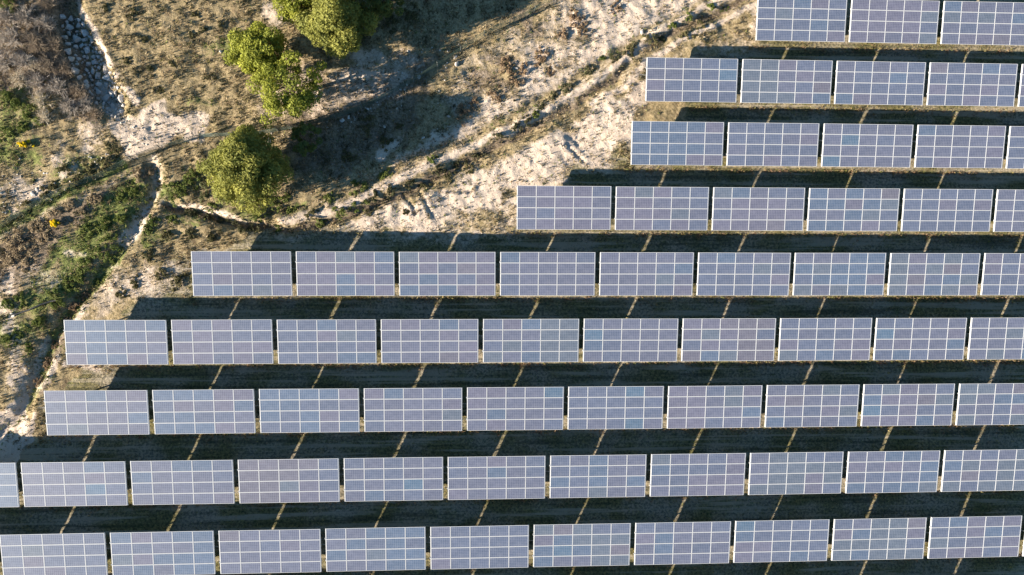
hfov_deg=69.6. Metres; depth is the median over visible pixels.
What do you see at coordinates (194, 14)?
weed clump
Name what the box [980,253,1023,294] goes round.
solar table
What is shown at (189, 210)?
shrub
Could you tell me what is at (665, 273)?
solar table
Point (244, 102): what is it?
dry grass
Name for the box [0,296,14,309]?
weed clump
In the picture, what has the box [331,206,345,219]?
weed clump
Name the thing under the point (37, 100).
bare shrub
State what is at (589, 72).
shrub
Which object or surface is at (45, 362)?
shrub
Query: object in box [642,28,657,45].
shrub
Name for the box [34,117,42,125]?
shrub
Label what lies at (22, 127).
shrub
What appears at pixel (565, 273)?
solar table
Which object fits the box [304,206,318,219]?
shrub
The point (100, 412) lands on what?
solar table
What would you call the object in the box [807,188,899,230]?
solar table
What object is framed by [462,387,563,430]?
solar table
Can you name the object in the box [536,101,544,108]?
shrub
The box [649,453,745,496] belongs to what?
solar table
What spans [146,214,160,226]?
weed clump
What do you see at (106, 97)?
boulder
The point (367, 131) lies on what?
shrub
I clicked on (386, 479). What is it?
solar table
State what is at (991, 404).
solar table
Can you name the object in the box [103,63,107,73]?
boulder
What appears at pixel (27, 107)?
shrub
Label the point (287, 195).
weed clump
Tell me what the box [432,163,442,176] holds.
shrub
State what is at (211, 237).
shrub
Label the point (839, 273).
solar table
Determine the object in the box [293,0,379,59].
tree
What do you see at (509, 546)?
solar table
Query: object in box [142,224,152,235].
weed clump
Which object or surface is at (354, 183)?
weed clump
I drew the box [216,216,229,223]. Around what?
shrub
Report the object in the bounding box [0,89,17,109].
shrub
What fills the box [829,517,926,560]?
solar table
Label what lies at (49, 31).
bare shrub
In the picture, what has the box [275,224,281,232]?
weed clump
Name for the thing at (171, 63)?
weed clump
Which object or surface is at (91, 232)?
weed clump
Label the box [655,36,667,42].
shrub
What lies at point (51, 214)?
grass clump
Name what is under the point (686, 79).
solar table
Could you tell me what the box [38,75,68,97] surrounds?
bare shrub
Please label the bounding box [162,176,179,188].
weed clump
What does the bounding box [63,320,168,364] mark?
solar table
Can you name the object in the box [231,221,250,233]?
shrub
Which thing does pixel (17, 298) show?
weed clump
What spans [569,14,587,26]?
shrub
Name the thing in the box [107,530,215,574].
solar table
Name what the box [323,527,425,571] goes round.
solar table
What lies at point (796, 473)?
solar table
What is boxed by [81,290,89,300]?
shrub
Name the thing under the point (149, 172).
grass clump
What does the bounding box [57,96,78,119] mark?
bare shrub
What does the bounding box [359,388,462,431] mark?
solar table
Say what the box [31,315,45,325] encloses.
weed clump
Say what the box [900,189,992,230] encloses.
solar table
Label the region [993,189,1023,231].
solar table
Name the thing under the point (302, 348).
solar table
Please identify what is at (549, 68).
shrub
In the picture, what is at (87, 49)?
boulder
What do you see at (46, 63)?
bare shrub
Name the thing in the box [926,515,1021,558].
solar table
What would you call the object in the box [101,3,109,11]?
weed clump
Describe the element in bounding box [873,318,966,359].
solar table
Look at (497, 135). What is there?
shrub
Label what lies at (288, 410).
solar table
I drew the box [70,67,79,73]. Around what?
boulder
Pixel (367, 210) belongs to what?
shrub
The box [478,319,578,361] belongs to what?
solar table
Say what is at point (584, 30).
shrub
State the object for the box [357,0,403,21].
tree
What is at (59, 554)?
solar table
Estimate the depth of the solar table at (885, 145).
67.60 m
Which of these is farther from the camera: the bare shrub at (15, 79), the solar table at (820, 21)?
the solar table at (820, 21)
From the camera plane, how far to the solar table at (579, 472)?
64.25 m
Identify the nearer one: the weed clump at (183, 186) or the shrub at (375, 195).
the weed clump at (183, 186)
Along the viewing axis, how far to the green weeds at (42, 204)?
64.77 m
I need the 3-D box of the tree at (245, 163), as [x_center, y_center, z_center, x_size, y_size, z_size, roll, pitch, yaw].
[-22.535,-9.769,62.493,7.340,7.094,6.938,-43,90,-5]
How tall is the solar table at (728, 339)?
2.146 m
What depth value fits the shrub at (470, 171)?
67.02 m
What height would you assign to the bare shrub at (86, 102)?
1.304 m
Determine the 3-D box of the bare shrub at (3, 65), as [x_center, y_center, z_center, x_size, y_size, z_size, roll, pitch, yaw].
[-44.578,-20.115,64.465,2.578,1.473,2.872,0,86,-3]
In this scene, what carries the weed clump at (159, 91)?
on the ground at (434, 444)
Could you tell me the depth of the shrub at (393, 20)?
67.07 m
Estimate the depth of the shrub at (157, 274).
64.49 m
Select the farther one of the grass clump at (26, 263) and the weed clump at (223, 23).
the weed clump at (223, 23)
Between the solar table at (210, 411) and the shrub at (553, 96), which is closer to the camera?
the solar table at (210, 411)
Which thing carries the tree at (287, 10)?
on the ground at (434, 444)
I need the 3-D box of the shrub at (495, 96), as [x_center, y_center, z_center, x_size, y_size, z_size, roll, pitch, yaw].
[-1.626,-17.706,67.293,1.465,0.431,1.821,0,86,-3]
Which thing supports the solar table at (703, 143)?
on the ground at (434, 444)
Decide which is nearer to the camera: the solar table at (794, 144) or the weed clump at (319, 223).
the weed clump at (319, 223)
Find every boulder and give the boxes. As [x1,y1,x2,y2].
[64,48,71,54]
[66,24,73,29]
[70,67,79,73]
[73,35,80,42]
[81,29,88,36]
[84,46,89,53]
[95,72,100,78]
[102,74,109,80]
[102,93,109,101]
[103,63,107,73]
[117,94,123,102]
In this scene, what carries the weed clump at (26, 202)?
on the ground at (434, 444)
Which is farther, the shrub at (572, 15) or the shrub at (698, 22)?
the shrub at (698, 22)
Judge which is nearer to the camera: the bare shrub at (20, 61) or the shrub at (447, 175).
the bare shrub at (20, 61)
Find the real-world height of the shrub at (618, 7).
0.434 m
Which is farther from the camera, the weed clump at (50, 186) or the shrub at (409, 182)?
the shrub at (409, 182)
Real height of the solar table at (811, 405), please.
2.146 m
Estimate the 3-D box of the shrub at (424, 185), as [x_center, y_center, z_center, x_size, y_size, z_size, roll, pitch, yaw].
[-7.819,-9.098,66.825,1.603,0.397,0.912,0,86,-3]
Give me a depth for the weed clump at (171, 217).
64.98 m
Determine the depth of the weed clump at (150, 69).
65.76 m
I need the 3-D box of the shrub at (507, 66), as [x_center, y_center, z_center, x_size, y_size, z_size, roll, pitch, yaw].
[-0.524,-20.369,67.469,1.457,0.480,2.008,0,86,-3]
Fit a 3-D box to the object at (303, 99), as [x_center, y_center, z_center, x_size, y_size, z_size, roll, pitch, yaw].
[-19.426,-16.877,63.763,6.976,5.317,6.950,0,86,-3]
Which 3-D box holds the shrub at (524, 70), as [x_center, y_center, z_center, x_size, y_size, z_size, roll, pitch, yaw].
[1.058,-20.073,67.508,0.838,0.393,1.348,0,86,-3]
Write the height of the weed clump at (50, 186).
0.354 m
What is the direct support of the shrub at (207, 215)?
on the ground at (434, 444)
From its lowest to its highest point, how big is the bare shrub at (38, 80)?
1.464 m
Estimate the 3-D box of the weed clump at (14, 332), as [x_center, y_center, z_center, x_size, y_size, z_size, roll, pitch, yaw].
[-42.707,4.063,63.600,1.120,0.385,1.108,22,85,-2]
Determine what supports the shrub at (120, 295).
on the ground at (434, 444)
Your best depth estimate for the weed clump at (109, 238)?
64.23 m
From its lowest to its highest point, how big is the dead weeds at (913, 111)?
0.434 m
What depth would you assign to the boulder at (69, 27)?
66.42 m
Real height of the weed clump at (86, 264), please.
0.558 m
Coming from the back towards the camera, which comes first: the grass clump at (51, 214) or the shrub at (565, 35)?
the shrub at (565, 35)
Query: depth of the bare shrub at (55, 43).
65.03 m
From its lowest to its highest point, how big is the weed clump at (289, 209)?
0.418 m
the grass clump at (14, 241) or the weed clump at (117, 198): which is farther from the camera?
the weed clump at (117, 198)
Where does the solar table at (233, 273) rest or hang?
on the ground at (434, 444)
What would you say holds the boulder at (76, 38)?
on the ground at (434, 444)
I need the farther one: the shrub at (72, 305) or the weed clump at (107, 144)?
the weed clump at (107, 144)
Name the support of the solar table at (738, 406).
on the ground at (434, 444)
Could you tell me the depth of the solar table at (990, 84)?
68.58 m
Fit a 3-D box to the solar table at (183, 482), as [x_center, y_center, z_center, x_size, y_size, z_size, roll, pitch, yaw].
[-28.170,16.519,62.899,9.089,2.146,3.814,0,86,-3]
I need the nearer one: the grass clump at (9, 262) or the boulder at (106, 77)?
the grass clump at (9, 262)
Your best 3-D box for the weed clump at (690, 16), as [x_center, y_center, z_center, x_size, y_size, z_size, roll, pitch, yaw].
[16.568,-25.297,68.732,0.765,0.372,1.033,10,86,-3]
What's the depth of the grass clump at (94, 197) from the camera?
64.50 m
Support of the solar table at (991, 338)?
on the ground at (434, 444)
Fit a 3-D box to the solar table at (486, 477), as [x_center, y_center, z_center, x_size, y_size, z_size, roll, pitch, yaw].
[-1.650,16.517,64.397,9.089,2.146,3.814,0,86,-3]
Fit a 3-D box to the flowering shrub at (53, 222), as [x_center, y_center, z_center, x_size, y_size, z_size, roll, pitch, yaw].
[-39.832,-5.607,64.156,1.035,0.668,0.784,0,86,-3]
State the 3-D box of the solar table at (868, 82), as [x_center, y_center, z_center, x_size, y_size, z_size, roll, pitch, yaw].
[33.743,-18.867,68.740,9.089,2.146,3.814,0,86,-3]
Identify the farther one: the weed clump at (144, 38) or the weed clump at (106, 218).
the weed clump at (144, 38)
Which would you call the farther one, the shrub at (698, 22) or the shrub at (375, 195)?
the shrub at (698, 22)
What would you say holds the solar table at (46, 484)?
on the ground at (434, 444)
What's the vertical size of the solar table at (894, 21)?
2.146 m
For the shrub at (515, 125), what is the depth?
67.01 m
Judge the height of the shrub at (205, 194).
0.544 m
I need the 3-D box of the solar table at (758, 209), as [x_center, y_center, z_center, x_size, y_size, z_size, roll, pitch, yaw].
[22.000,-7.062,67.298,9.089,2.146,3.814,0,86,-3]
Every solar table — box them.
[0,462,19,506]
[0,532,107,574]
[21,461,127,506]
[39,390,149,434]
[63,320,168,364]
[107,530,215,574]
[129,459,234,504]
[149,389,255,433]
[171,319,273,363]
[185,251,292,295]
[215,529,321,573]
[237,458,339,502]
[255,388,359,432]
[274,319,376,363]
[293,251,394,295]
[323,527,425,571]
[342,457,443,501]
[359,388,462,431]
[380,319,478,362]
[394,252,495,295]
[427,525,528,568]
[447,456,545,499]
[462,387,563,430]
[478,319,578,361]
[496,252,595,295]
[510,186,611,229]
[532,523,630,566]
[547,454,646,497]
[567,386,663,428]
[582,319,678,361]
[599,252,693,295]
[612,187,708,229]
[629,121,723,165]
[632,521,730,564]
[639,57,737,102]
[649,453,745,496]
[666,385,762,428]
[681,318,775,360]
[696,252,790,294]
[711,187,804,230]
[724,122,819,165]
[732,519,829,562]
[739,59,832,103]
[745,451,843,494]
[755,0,846,41]
[765,384,859,426]
[776,318,871,360]
[792,253,885,294]
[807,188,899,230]
[819,123,913,166]
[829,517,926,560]
[834,61,925,104]
[845,450,939,492]
[849,0,939,43]
[861,383,954,425]
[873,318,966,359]
[886,253,980,294]
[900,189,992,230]
[912,125,1005,167]
[925,62,1017,106]
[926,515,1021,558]
[940,1,1023,44]
[941,449,1023,491]
[954,383,1023,424]
[967,318,1023,359]
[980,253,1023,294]
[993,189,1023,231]
[1006,126,1023,168]
[1018,64,1023,106]
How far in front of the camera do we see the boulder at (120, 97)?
65.63 m
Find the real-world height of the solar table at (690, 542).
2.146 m
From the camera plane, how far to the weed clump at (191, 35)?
66.16 m
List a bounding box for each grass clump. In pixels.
[0,226,26,250]
[0,248,23,267]
[20,234,36,258]
[21,257,32,272]
[27,218,47,232]
[35,232,48,243]
[48,208,61,216]
[62,199,74,210]
[75,206,89,214]
[88,193,101,204]
[133,166,142,183]
[144,167,156,178]
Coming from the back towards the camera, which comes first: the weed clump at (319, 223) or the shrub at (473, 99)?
the shrub at (473, 99)
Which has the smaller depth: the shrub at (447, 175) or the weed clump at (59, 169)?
the weed clump at (59, 169)
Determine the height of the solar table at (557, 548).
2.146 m
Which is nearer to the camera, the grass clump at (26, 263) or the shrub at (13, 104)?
the grass clump at (26, 263)
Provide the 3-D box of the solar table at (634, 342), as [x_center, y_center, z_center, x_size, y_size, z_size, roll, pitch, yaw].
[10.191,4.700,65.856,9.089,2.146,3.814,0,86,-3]
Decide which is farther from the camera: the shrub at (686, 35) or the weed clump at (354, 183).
the shrub at (686, 35)
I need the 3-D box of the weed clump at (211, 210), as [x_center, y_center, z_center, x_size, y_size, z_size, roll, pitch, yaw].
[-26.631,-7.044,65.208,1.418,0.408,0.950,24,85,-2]
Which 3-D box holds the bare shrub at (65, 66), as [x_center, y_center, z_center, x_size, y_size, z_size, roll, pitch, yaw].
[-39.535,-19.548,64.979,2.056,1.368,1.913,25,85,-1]
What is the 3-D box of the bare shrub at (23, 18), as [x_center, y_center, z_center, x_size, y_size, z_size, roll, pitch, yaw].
[-42.726,-23.961,64.732,2.335,1.882,2.581,24,85,-2]
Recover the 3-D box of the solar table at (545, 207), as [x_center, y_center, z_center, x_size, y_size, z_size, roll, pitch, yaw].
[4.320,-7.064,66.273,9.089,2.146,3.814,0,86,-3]
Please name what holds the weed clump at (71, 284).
on the ground at (434, 444)
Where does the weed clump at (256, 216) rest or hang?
on the ground at (434, 444)
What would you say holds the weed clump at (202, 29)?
on the ground at (434, 444)
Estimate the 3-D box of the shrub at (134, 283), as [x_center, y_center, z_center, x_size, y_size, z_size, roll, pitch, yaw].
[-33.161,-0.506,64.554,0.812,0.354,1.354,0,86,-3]
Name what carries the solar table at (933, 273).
on the ground at (434, 444)
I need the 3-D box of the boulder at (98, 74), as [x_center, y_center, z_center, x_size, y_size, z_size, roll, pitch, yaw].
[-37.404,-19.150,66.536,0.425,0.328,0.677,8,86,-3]
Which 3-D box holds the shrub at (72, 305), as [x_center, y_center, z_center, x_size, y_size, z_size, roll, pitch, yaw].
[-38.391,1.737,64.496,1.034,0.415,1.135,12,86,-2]
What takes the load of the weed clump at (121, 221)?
on the ground at (434, 444)
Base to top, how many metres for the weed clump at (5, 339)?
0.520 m
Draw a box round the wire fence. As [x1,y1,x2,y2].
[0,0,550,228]
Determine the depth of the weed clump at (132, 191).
65.01 m
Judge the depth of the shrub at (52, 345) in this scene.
64.19 m
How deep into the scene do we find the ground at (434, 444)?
66.43 m
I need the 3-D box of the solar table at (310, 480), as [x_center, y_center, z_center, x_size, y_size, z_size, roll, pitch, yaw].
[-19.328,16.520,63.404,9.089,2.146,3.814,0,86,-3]
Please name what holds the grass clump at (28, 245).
on the ground at (434, 444)
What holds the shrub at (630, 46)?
on the ground at (434, 444)
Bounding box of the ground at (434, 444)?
[0,0,1023,574]
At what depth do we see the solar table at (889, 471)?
65.76 m
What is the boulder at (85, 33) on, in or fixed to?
on the ground at (434, 444)
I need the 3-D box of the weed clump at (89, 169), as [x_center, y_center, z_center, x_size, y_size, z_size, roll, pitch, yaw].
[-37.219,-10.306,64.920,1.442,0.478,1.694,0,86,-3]
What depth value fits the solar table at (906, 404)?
66.25 m
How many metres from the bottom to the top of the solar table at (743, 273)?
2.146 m
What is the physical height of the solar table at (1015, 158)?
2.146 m
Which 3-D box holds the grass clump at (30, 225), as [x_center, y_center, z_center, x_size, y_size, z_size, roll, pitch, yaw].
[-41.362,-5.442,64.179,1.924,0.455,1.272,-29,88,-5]
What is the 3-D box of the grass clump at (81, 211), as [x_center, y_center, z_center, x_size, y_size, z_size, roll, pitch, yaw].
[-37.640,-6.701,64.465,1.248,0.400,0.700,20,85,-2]
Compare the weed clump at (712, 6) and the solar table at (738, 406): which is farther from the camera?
the weed clump at (712, 6)
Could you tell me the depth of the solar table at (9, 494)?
61.44 m
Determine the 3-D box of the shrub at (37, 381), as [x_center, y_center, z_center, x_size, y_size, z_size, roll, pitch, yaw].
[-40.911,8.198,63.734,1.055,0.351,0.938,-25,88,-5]
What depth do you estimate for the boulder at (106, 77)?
66.22 m
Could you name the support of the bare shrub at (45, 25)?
on the ground at (434, 444)
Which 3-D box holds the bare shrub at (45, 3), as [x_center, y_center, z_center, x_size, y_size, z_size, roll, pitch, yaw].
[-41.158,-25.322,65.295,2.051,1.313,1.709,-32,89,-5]
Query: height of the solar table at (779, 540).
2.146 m
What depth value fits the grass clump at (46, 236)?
64.15 m
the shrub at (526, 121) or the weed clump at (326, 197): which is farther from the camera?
the shrub at (526, 121)
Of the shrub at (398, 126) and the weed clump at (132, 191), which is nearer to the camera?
the weed clump at (132, 191)
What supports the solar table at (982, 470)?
on the ground at (434, 444)
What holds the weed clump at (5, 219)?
on the ground at (434, 444)
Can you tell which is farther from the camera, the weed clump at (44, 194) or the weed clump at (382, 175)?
the weed clump at (382, 175)
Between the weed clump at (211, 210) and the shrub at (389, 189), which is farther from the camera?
the shrub at (389, 189)
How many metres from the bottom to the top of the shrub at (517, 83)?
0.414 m
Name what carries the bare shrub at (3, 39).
on the ground at (434, 444)
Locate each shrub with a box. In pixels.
[0,0,14,13]
[0,7,19,29]
[0,24,22,49]
[0,44,16,73]
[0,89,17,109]
[0,126,15,144]
[6,66,26,89]
[7,49,41,73]
[10,98,23,111]
[12,2,40,31]
[16,122,30,133]
[17,139,34,147]
[18,30,47,53]
[21,103,34,119]
[23,71,49,96]
[25,55,46,73]
[28,91,54,108]
[32,11,56,34]
[33,48,58,74]
[33,107,53,125]
[33,375,43,386]
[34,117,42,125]
[37,0,59,13]
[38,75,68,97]
[43,28,55,38]
[43,357,51,370]
[44,33,69,57]
[50,219,59,226]
[51,56,73,77]
[51,339,57,348]
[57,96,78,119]
[67,80,89,97]
[68,301,80,313]
[74,93,92,113]
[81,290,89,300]
[88,104,103,119]
[115,287,129,298]
[130,274,138,288]
[140,249,152,263]
[155,267,169,280]
[160,230,173,241]
[170,273,186,291]
[184,208,195,216]
[185,228,196,239]
[199,181,209,203]
[203,213,213,220]
[206,231,214,241]
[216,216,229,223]
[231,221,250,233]
[248,223,263,231]
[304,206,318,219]
[341,149,359,162]
[359,109,374,138]
[365,208,372,215]
[372,189,377,202]
[379,15,399,33]
[379,135,393,152]
[387,184,395,197]
[394,123,403,129]
[400,0,419,21]
[405,179,414,189]
[418,183,433,188]
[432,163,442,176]
[443,169,456,182]
[453,159,467,169]
[455,102,474,126]
[463,163,473,173]
[470,97,478,107]
[472,153,481,160]
[486,85,501,102]
[492,132,503,140]
[498,55,512,74]
[508,72,524,87]
[511,122,521,130]
[519,62,527,75]
[522,115,531,126]
[534,46,550,61]
[534,56,543,67]
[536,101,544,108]
[546,64,555,76]
[548,91,557,99]
[556,28,567,39]
[561,82,573,93]
[569,8,578,17]
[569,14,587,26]
[576,25,587,37]
[584,64,593,74]
[609,55,619,62]
[610,0,621,13]
[622,47,633,55]
[626,41,636,56]
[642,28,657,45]
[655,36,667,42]
[679,29,697,39]
[696,19,705,29]
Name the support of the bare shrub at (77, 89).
on the ground at (434, 444)
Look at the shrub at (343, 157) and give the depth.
66.27 m
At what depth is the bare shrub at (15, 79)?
64.79 m
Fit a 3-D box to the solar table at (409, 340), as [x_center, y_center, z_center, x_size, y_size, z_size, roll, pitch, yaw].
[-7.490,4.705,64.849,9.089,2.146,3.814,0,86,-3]
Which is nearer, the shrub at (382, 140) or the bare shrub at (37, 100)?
the bare shrub at (37, 100)
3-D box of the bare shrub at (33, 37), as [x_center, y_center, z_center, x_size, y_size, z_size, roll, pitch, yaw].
[-42.054,-21.692,64.506,2.379,1.742,2.330,-19,88,-4]
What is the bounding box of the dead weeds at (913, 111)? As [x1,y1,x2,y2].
[49,45,1023,574]
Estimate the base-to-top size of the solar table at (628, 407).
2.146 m
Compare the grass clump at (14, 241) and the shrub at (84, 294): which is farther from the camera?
the shrub at (84, 294)
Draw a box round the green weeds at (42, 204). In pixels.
[0,0,748,449]
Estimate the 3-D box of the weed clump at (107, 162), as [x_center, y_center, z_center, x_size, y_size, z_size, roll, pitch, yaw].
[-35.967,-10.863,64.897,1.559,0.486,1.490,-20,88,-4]
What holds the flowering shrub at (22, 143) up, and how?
on the ground at (434, 444)
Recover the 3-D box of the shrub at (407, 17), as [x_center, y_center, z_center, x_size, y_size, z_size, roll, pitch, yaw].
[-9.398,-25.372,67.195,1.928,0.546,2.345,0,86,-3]
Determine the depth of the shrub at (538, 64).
67.74 m
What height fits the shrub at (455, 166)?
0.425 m
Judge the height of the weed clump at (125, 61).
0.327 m
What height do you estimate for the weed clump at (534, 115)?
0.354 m
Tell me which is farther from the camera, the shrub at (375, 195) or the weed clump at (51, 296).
the shrub at (375, 195)
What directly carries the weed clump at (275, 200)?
on the ground at (434, 444)
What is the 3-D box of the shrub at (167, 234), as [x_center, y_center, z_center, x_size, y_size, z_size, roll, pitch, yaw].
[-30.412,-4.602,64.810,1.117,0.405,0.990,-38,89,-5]
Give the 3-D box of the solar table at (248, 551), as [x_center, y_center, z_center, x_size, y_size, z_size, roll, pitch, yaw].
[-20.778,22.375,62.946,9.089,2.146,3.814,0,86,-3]
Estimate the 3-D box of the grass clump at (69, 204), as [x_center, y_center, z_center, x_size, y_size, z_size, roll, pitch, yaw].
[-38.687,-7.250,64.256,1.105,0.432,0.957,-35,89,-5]
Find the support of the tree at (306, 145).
on the ground at (434, 444)
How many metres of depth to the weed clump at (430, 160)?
66.53 m
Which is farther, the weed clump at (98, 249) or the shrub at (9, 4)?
the shrub at (9, 4)
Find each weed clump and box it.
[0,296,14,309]
[0,333,17,347]
[2,216,20,227]
[10,327,24,339]
[14,291,25,308]
[21,199,32,213]
[24,342,32,354]
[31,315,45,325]
[39,185,49,197]
[45,288,66,309]
[48,180,56,190]
[57,163,70,175]
[61,275,79,291]
[73,171,83,189]
[73,273,83,283]
[76,256,97,273]
[79,222,98,240]
[82,162,97,177]
[87,244,112,262]
[93,214,111,233]
[93,278,102,285]
[94,157,113,174]
[97,227,119,251]
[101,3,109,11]
[104,137,120,159]
[109,254,116,264]
[112,213,128,224]
[113,187,128,201]
[121,56,131,64]
[124,7,138,21]
[126,182,139,196]
[139,35,148,42]
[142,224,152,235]
[146,65,153,76]
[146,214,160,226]
[156,86,163,92]
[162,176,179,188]
[166,215,178,223]
[168,60,177,67]
[168,187,183,206]
[178,180,186,195]
[182,168,200,189]
[188,31,194,38]
[191,10,199,17]
[198,27,206,33]
[203,202,219,212]
[218,20,224,29]
[252,209,265,220]
[268,197,281,212]
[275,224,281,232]
[278,192,291,202]
[286,206,293,213]
[315,219,326,227]
[323,191,334,203]
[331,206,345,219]
[348,199,369,212]
[349,180,367,195]
[378,167,393,179]
[427,154,438,163]
[532,110,539,118]
[668,22,676,28]
[685,11,692,20]
[707,2,715,10]
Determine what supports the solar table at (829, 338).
on the ground at (434, 444)
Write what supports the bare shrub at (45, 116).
on the ground at (434, 444)
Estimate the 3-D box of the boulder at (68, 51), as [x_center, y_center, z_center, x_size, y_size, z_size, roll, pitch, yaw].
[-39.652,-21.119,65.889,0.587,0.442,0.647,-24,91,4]
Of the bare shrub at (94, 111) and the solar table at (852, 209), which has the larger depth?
the solar table at (852, 209)
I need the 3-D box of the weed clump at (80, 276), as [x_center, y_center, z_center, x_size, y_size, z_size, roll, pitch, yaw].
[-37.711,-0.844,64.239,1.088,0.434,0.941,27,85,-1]
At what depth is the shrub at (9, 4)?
65.22 m
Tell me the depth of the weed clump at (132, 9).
66.01 m
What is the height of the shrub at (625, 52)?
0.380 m
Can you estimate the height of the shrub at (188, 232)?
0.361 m
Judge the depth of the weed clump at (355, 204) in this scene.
65.93 m
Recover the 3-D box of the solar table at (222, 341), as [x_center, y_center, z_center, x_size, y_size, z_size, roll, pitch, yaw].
[-25.174,4.704,63.848,9.089,2.146,3.814,0,86,-3]
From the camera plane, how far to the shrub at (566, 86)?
67.68 m
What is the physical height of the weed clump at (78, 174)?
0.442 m
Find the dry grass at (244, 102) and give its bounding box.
[0,0,756,454]
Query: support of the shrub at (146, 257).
on the ground at (434, 444)
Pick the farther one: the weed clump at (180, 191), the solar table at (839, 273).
the solar table at (839, 273)
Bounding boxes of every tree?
[195,123,293,215]
[221,21,288,83]
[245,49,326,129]
[271,0,319,23]
[290,121,322,156]
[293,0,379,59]
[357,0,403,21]
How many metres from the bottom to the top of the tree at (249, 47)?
4.857 m
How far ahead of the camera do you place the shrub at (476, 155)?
67.27 m
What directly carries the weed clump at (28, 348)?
on the ground at (434, 444)
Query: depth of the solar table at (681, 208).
66.13 m
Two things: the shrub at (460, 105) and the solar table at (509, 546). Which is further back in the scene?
the shrub at (460, 105)
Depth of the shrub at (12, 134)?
64.72 m
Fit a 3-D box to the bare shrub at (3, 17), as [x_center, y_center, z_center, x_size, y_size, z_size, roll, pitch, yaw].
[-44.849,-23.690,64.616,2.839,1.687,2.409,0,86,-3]
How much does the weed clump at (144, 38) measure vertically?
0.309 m
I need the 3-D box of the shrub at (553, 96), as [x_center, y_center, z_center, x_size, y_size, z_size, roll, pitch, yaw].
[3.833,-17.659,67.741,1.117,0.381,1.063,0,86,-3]
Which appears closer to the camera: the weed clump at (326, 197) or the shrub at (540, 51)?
the weed clump at (326, 197)
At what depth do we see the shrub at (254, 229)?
65.47 m
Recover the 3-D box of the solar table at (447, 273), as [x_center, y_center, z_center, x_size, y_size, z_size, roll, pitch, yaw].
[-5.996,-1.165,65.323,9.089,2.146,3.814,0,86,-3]
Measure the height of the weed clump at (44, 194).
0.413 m
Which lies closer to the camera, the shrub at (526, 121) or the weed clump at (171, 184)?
the weed clump at (171, 184)
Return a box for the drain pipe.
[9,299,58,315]
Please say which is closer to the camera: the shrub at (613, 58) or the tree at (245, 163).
the tree at (245, 163)
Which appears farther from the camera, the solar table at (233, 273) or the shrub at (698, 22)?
the shrub at (698, 22)
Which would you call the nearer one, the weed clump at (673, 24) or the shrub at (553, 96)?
the shrub at (553, 96)
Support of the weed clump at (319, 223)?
on the ground at (434, 444)
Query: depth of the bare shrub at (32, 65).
64.75 m
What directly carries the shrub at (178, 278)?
on the ground at (434, 444)
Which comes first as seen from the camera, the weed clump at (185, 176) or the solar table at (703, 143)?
the weed clump at (185, 176)
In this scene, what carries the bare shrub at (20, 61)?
on the ground at (434, 444)
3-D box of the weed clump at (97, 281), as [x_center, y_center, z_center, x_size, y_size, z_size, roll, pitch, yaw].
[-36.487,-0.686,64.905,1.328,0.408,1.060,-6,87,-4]
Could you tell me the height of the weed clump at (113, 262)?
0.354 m
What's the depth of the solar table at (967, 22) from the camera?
69.01 m
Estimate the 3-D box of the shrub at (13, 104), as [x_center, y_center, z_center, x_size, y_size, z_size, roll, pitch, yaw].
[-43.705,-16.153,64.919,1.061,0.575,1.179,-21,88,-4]
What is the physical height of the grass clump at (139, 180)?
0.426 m
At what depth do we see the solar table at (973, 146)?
68.10 m
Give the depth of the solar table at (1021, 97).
68.91 m
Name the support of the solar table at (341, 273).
on the ground at (434, 444)
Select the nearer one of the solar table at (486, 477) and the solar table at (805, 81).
the solar table at (486, 477)

